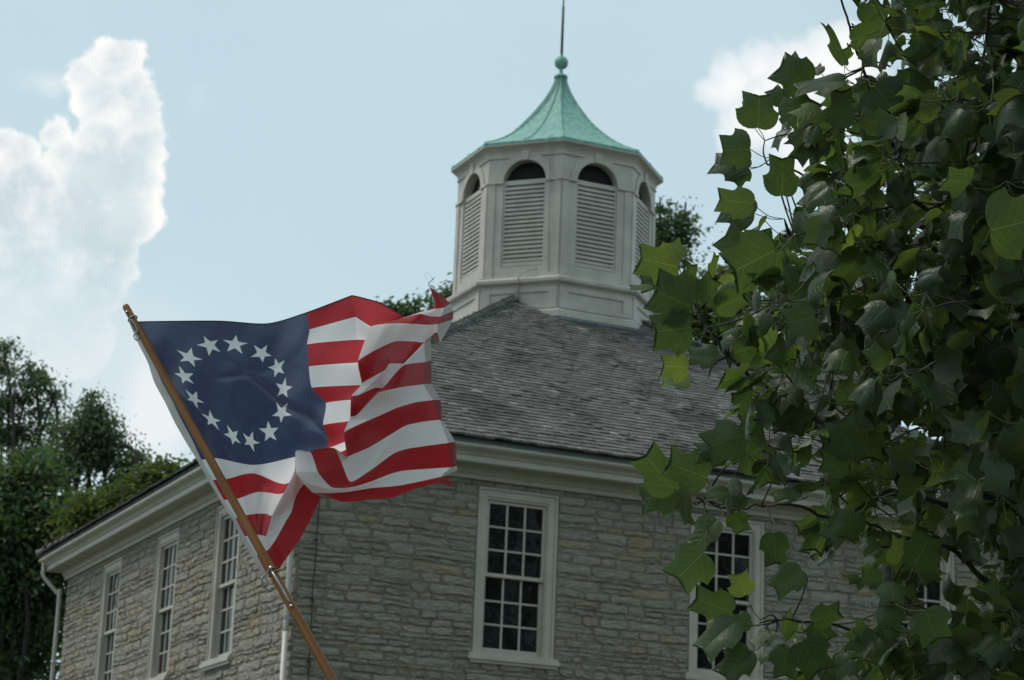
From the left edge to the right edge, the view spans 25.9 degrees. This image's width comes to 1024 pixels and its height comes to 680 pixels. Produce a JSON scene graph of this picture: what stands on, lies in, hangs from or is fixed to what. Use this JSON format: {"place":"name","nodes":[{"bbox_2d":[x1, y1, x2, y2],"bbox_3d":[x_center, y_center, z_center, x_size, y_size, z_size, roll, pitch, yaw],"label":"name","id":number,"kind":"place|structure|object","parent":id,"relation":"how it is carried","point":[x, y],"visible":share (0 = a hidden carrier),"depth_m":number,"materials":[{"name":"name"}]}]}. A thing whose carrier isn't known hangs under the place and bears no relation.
{"place":"outdoors","nodes":[
{"label":"outdoors","id":0,"kind":"place"},
{"bbox_2d":[0,336,71,493],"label":"broadleaf tree","id":1,"kind":"object","parent":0,"point":[9,401],"visible":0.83,"depth_m":51.80,"materials":[{"name":"green plant"}]},
{"bbox_2d":[0,436,105,679],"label":"broadleaf tree","id":2,"kind":"object","parent":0,"point":[28,484],"visible":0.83,"depth_m":42.47,"materials":[{"name":"green plant"}]},
{"bbox_2d":[26,381,172,594],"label":"broadleaf tree","id":3,"kind":"object","parent":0,"point":[101,445],"visible":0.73,"depth_m":45.77,"materials":[{"name":"green plant"}]},
{"bbox_2d":[30,450,190,543],"bbox_3d":[-7.079,6.795,39.069,3.146,9.925,2.709,4,-15,-5],"label":"broadleaf tree","id":4,"kind":"object","parent":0,"point":[82,510],"visible":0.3,"depth_m":39.60,"materials":[{"name":"green plant"}]},
{"bbox_2d":[123,304,336,679],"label":"flagpole","id":5,"kind":"object","parent":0,"point":[297,617],"visible":1,"depth_m":6.49,"materials":[{"name":"brown wood"}]},
{"bbox_2d":[130,272,456,574],"bbox_3d":[-0.678,0.275,6.702,1.043,0.911,0.254,-1,-15,13],"label":"flag","id":6,"kind":"object","parent":5,"relation":"attached to","point":[338,400],"visible":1,"depth_m":6.63,"materials":[{"name":"fabric"}]},
{"bbox_2d":[375,293,429,316],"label":"broadleaf tree","id":7,"kind":"object","parent":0,"point":[402,308],"visible":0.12,"depth_m":59.81,"materials":[{"name":"green plant"}]},
{"bbox_2d":[409,272,452,312],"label":"broadleaf tree","id":8,"kind":"object","parent":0,"point":[445,293],"visible":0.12,"depth_m":59.77,"materials":[{"name":"green plant"}]},
{"bbox_2d":[0,0,1016,677],"label":"sky","id":9,"kind":"structure","parent":0,"point":[248,161],"materials":[{"name":"blue"}]},
{"bbox_2d":[36,0,1015,679],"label":"stone building","id":10,"kind":"structure","parent":0,"point":[532,544],"depth_m":30.37,"materials":[{"name":"stone"}]},
{"bbox_2d":[94,557,121,679],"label":"window","id":11,"kind":"structure","parent":10,"relation":"in","point":[105,649],"depth_m":35.97,"materials":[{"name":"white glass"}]},
{"bbox_2d":[146,527,179,679],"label":"window","id":12,"kind":"structure","parent":10,"relation":"in","point":[167,544],"depth_m":33.11,"materials":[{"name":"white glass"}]},
{"bbox_2d":[199,505,239,671],"bbox_3d":[-3.806,3.324,30.277,0.375,2.275,1.285,9,-16,-23],"label":"window","id":13,"kind":"structure","parent":10,"relation":"in","point":[227,538],"depth_m":30.48,"materials":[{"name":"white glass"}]},
{"bbox_2d":[467,486,559,669],"bbox_3d":[0.003,3.091,28.843,1.285,2.275,0.375,9,-16,-23],"label":"window","id":14,"kind":"structure","parent":10,"relation":"in","point":[514,615],"depth_m":28.82,"materials":[{"name":"white glass"}]},
{"bbox_2d":[684,513,763,679],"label":"window","id":15,"kind":"structure","parent":10,"relation":"in","point":[731,554],"depth_m":30.16,"materials":[{"name":"white glass"}]},
{"bbox_2d":[887,551,955,679],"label":"window","id":16,"kind":"structure","parent":10,"relation":"in","point":[934,596],"depth_m":31.51,"materials":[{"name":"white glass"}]},
{"bbox_2d":[654,195,722,320],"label":"broadleaf tree","id":17,"kind":"object","parent":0,"point":[681,229],"visible":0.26,"depth_m":57.80,"materials":[{"name":"green plant"}]},
{"bbox_2d":[689,261,767,346],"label":"broadleaf tree","id":18,"kind":"object","parent":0,"point":[698,326],"visible":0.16,"depth_m":61.56,"materials":[{"name":"green plant"}]},
{"bbox_2d":[741,227,824,346],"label":"tree","id":19,"kind":"object","parent":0,"point":[799,250],"depth_m":59.84,"materials":[{"name":"green plant"}]},
{"bbox_2d":[629,0,1023,679],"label":"tulip tree","id":20,"kind":"object","parent":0,"point":[937,348],"visible":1,"depth_m":6.27,"materials":[{"name":"green plant"}]}
]}

